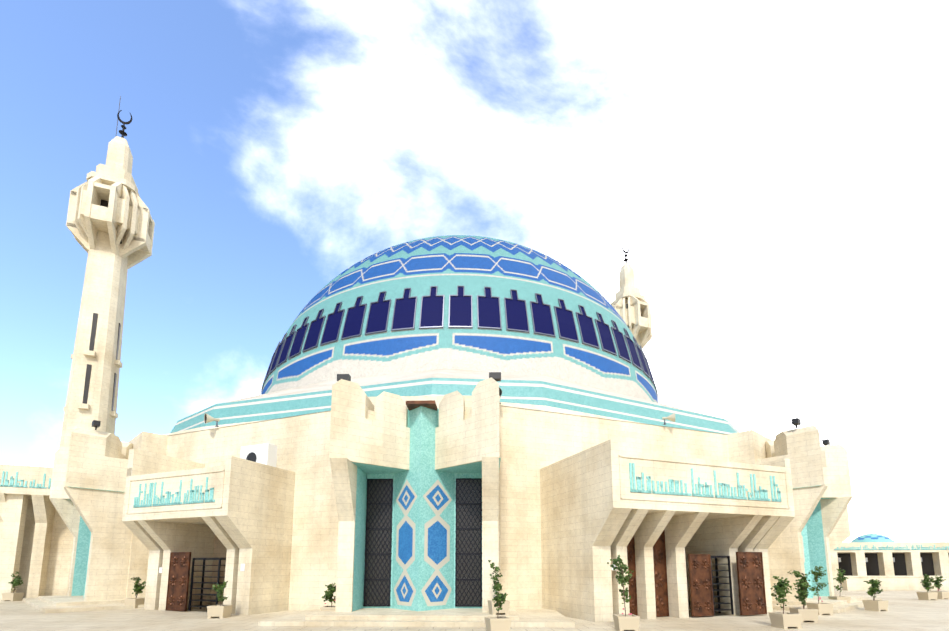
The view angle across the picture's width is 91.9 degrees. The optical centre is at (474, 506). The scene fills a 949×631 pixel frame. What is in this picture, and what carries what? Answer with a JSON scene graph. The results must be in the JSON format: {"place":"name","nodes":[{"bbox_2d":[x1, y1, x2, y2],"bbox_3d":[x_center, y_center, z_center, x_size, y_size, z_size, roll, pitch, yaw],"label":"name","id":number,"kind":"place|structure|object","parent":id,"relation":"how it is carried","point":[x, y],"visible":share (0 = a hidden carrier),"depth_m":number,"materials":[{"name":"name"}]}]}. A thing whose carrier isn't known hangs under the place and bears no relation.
{"place":"outdoors","nodes":[
{"label":"outdoors","id":0,"kind":"place"},
{"bbox_2d":[0,584,948,630],"bbox_3d":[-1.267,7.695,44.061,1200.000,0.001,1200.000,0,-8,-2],"label":"ground","id":1,"kind":"structure","parent":0,"point":[908,610],"depth_m":15.84,"materials":[{"name":"beige stone"}]},
{"bbox_2d":[2,572,23,600],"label":"potted plant","id":2,"kind":"object","parent":1,"relation":"on","point":[15,582],"visible":1,"depth_m":25.29,"materials":[{"name":"beige"}]},
{"bbox_2d":[0,96,154,599],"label":"minaret","id":3,"kind":"object","parent":1,"relation":"on","point":[110,223],"visible":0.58,"depth_m":31.01,"materials":[{"name":"stone"}]},
{"bbox_2d":[23,420,167,612],"bbox_3d":[-19.329,0.643,24.476,10.000,8.870,5.400,-7,-10,42],"label":"corner bay","id":4,"kind":"object","parent":1,"relation":"on","point":[110,555],"visible":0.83,"depth_m":22.33,"materials":[{"name":"stone"}]},
{"bbox_2d":[124,577,145,608],"bbox_3d":[-15.530,3.965,21.147,0.726,1.414,0.620,-1,-8,11],"label":"potted plant","id":5,"kind":"object","parent":1,"relation":"on","point":[136,601],"visible":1,"depth_m":21.03,"materials":[{"name":"beige"}]},
{"bbox_2d":[122,443,294,614],"bbox_3d":[-11.523,0.951,20.107,6.170,7.120,3.706,-3,-8,22],"label":"porch","id":6,"kind":"object","parent":1,"relation":"on","point":[198,530],"visible":0.98,"depth_m":19.28,"materials":[{"name":"stone"}]},
{"bbox_2d":[207,581,232,617],"bbox_3d":[-9.503,3.474,17.162,0.620,1.347,0.628,0,-8,0],"label":"potted plant","id":7,"kind":"object","parent":1,"relation":"on","point":[220,611],"visible":1,"depth_m":17.00,"materials":[{"name":"beige"}]},
{"bbox_2d":[258,372,574,626],"bbox_3d":[-1.793,-0.252,17.677,10.000,8.870,5.400,0,-8,2],"label":"corner bay","id":8,"kind":"object","parent":1,"relation":"on","point":[416,481],"visible":0.98,"depth_m":17.05,"materials":[{"name":"stone"}]},
{"bbox_2d":[320,583,335,610],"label":"potted plant","id":9,"kind":"object","parent":8,"relation":"in","point":[328,595],"visible":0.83,"depth_m":16.61,"materials":[{"name":"beige"}]},
{"bbox_2d":[488,560,509,614],"bbox_3d":[0.805,2.721,15.516,0.624,1.811,0.653,1,-8,-11],"label":"potted plant","id":10,"kind":"object","parent":8,"relation":"on","point":[497,586],"visible":0.9,"depth_m":15.43,"materials":[{"name":"beige"}]},
{"bbox_2d":[166,406,728,610],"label":"hall walls","id":11,"kind":"structure","parent":1,"relation":"on","point":[533,443],"depth_m":20.21,"materials":[{"name":"stone"}]},
{"bbox_2d":[164,368,738,435],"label":"roof","id":12,"kind":"structure","parent":11,"relation":"on","point":[548,393],"depth_m":23.00,"materials":[{"name":"stone"}]},
{"bbox_2d":[204,413,219,426],"bbox_3d":[-12.987,-4.272,22.729,0.620,0.600,0.520,0,-6,-43],"label":"loudspeaker","id":13,"kind":"object","parent":12,"relation":"attached to","point":[208,418],"visible":1,"depth_m":22.67,"materials":[{"name":"beige metal"}]},
{"bbox_2d":[262,235,657,402],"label":"dome","id":14,"kind":"structure","parent":12,"relation":"on","point":[472,265],"depth_m":30.18,"materials":[{"name":"tile"}]},
{"bbox_2d":[261,285,657,397],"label":"dome windows","id":15,"kind":"structure","parent":14,"relation":"attached to","point":[460,312],"depth_m":29.52,"materials":[{"name":"blue glass"}]},
{"bbox_2d":[611,243,651,348],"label":"minaret","id":16,"kind":"object","parent":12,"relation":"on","point":[630,304],"visible":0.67,"depth_m":70.60,"materials":[{"name":"stone"}]},
{"bbox_2d":[662,413,674,424],"bbox_3d":[9.519,-4.295,22.501,0.558,0.540,0.468,-2,-8,15],"label":"loudspeaker","id":17,"kind":"object","parent":12,"relation":"attached to","point":[671,417],"visible":1,"depth_m":22.40,"materials":[{"name":"beige metal"}]},
{"bbox_2d":[484,589,510,630],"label":"potted plant","id":18,"kind":"object","parent":1,"relation":"on","point":[497,623],"visible":1,"depth_m":12.88,"materials":[{"name":"beige"}]},
{"bbox_2d":[607,555,639,630],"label":"potted plant","id":19,"kind":"object","parent":1,"relation":"on","point":[625,621],"visible":1,"depth_m":13.65,"materials":[{"name":"beige"}]},
{"bbox_2d":[540,439,794,621],"bbox_3d":[7.611,0.988,18.856,8.420,6.720,5.372,3,-8,-20],"label":"porch","id":20,"kind":"object","parent":1,"relation":"on","point":[681,536],"visible":0.98,"depth_m":17.09,"materials":[{"name":"stone"}]},
{"bbox_2d":[768,576,801,628],"bbox_3d":[9.670,2.978,14.339,0.635,1.595,0.635,0,-8,-2],"label":"potted plant","id":21,"kind":"object","parent":1,"relation":"on","point":[784,620],"visible":1,"depth_m":14.26,"materials":[{"name":"beige"}]},
{"bbox_2d":[787,570,818,622],"bbox_3d":[11.431,3.105,15.945,0.743,1.762,0.658,-1,-8,9],"label":"potted plant","id":22,"kind":"object","parent":1,"relation":"on","point":[810,614],"visible":1,"depth_m":15.82,"materials":[{"name":"beige"}]},
{"bbox_2d":[728,418,881,612],"bbox_3d":[16.718,0.635,24.409,10.000,8.870,5.400,6,-10,-41],"label":"corner bay","id":23,"kind":"object","parent":1,"relation":"on","point":[821,487],"visible":0.42,"depth_m":22.68,"materials":[{"name":"stone"}]},
{"bbox_2d":[806,565,833,614],"bbox_3d":[13.737,3.317,18.310,0.685,1.958,0.709,0,-8,-2],"label":"potted plant","id":24,"kind":"object","parent":1,"relation":"on","point":[825,608],"visible":0.98,"depth_m":18.21,"materials":[{"name":"beige"}]},
{"bbox_2d":[828,568,850,602],"bbox_3d":[17.735,3.924,22.305,0.701,1.799,0.622,-1,-8,5],"label":"potted plant","id":25,"kind":"object","parent":1,"relation":"on","point":[840,578],"visible":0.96,"depth_m":22.23,"materials":[{"name":"beige"}]},
{"bbox_2d":[829,506,850,552],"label":"wall","id":26,"kind":"structure","parent":1,"relation":"on","point":[840,534],"depth_m":28.69,"materials":[{"name":"stone"}]},
{"bbox_2d":[862,579,888,610],"bbox_3d":[17.318,3.825,19.869,0.679,1.358,0.676,2,-8,-16],"label":"potted plant","id":27,"kind":"object","parent":1,"relation":"on","point":[875,605],"visible":1,"depth_m":19.74,"materials":[{"name":"beige"}]},
{"bbox_2d":[830,542,948,585],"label":"arcade","id":28,"kind":"object","parent":1,"relation":"on","point":[889,558],"visible":0.58,"depth_m":46.00,"materials":[{"name":"stone"}]},
{"bbox_2d":[851,534,894,541],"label":"dome","id":29,"kind":"structure","parent":28,"relation":"on","point":[872,538],"depth_m":67.61,"materials":[{"name":"tile"}]},
{"bbox_2d":[916,574,937,599],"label":"potted plant","id":30,"kind":"object","parent":1,"relation":"on","point":[927,595],"visible":1,"depth_m":26.08,"materials":[{"name":"beige"}]},
{"bbox_2d":[929,575,948,598],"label":"potted plant","id":31,"kind":"object","parent":1,"relation":"on","point":[942,594],"visible":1,"depth_m":26.76,"materials":[{"name":"beige"}]},
{"bbox_2d":[0,0,948,541],"label":"sky","id":32,"kind":"structure","parent":0,"point":[773,175],"materials":[{"name":"white"}]},
{"bbox_2d":[842,576,948,590],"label":"parapet wall","id":33,"kind":"structure","parent":0,"point":[854,583],"depth_m":36.57,"materials":[{"name":"stone"}]}
]}

